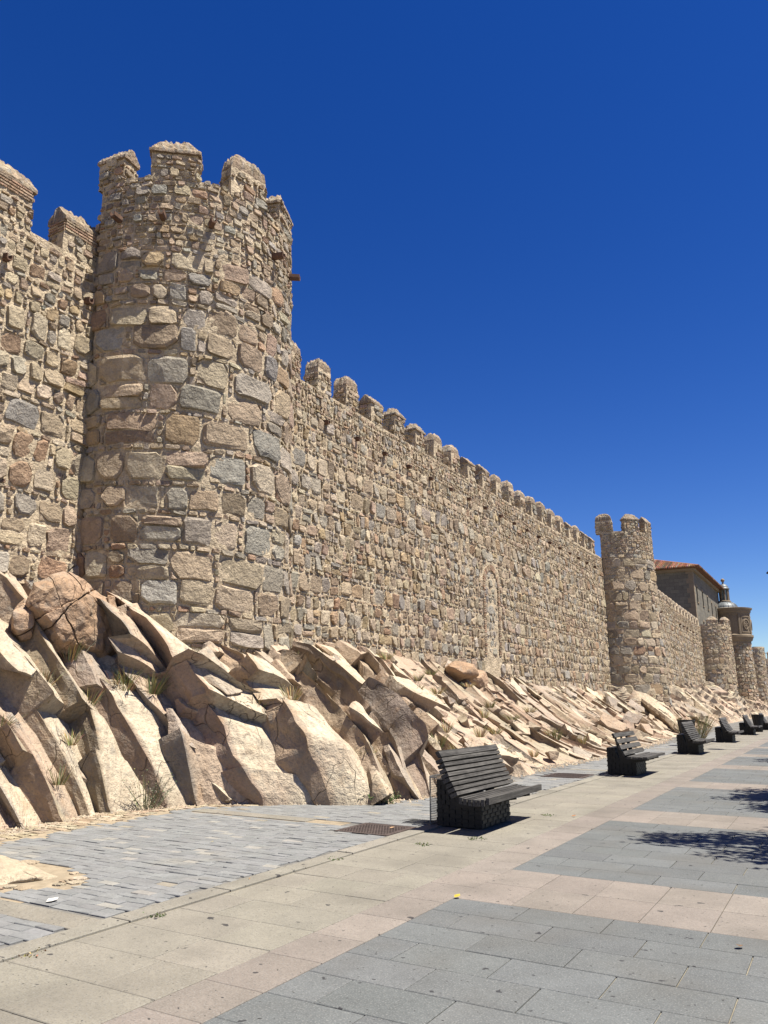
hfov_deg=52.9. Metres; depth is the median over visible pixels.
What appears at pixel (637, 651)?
wall tower
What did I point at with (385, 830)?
manhole cover
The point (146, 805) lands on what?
wild herb
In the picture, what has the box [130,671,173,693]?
grass tuft
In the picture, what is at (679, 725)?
litter bin
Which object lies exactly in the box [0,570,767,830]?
rock outcrop
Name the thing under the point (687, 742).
park bench
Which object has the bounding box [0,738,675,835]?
loose gravel
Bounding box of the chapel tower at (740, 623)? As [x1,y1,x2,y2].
[717,579,758,700]
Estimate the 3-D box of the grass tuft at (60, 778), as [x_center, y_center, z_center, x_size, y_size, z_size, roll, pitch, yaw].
[-4.484,3.619,10.668,0.484,0.291,0.438,-8,-16,29]
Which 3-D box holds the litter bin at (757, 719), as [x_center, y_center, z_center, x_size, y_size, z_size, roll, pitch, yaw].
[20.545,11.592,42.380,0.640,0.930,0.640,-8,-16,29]
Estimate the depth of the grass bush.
34.47 m
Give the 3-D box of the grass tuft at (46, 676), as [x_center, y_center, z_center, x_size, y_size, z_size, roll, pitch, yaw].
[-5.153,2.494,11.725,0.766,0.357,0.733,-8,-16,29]
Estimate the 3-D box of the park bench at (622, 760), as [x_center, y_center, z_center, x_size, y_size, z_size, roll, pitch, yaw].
[5.643,5.434,17.439,0.991,0.894,1.923,-8,-16,29]
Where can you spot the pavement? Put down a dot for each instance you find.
(642, 898)
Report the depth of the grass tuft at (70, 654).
12.49 m
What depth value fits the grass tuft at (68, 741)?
11.29 m
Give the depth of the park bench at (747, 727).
38.49 m
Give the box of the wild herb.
[124,768,174,809]
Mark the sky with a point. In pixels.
(534, 233)
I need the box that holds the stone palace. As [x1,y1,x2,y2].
[654,559,723,626]
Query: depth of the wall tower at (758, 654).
123.07 m
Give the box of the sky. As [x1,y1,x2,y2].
[0,0,767,658]
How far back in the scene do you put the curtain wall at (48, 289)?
14.08 m
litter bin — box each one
[677,720,694,733]
[751,714,763,731]
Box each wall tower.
[77,140,299,654]
[595,514,671,705]
[700,616,737,692]
[752,647,767,703]
[765,652,767,674]
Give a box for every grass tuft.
[40,668,64,685]
[47,764,71,785]
[58,636,92,662]
[60,729,83,745]
[82,684,106,705]
[107,665,143,682]
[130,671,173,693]
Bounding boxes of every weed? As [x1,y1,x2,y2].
[12,947,47,958]
[143,911,166,917]
[363,791,400,803]
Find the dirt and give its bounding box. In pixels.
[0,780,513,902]
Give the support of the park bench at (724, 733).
on the pavement
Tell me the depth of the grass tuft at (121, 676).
12.63 m
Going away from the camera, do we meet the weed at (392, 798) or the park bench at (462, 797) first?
the park bench at (462, 797)
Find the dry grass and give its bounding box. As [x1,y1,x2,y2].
[1,647,588,756]
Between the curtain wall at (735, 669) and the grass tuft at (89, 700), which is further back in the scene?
the curtain wall at (735, 669)
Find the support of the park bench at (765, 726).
on the pavement
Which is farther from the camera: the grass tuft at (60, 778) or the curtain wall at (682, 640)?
the curtain wall at (682, 640)
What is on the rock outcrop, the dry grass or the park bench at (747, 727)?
the dry grass
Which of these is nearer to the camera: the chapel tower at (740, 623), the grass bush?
the grass bush
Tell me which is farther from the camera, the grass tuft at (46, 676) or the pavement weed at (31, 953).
the grass tuft at (46, 676)
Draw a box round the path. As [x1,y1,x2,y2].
[0,716,767,948]
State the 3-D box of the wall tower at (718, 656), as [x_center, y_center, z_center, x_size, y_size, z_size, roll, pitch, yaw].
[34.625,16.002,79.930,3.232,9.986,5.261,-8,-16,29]
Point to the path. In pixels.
(138, 863)
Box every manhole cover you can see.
[334,823,415,836]
[540,773,593,778]
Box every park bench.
[402,744,541,828]
[606,731,664,774]
[676,721,714,753]
[715,717,743,741]
[739,715,761,734]
[758,713,767,729]
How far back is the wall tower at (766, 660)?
133.80 m
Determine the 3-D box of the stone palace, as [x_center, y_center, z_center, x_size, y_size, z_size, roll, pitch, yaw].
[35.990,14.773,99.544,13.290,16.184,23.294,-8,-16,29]
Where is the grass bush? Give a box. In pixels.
[668,712,719,738]
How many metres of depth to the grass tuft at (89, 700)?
12.10 m
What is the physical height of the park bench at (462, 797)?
0.965 m
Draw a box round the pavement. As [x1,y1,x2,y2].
[0,730,767,1023]
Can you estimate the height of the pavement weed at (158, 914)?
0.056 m
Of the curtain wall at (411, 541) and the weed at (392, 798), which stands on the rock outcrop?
the curtain wall at (411, 541)
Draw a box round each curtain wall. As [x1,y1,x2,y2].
[0,160,99,585]
[290,340,611,692]
[658,590,705,686]
[733,650,738,694]
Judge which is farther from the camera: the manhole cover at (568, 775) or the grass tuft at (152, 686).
the manhole cover at (568, 775)
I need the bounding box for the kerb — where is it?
[0,734,741,962]
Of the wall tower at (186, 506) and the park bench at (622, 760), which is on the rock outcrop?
the wall tower at (186, 506)
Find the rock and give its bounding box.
[0,855,57,884]
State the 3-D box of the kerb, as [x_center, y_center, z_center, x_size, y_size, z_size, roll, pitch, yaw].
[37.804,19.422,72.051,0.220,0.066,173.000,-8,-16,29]

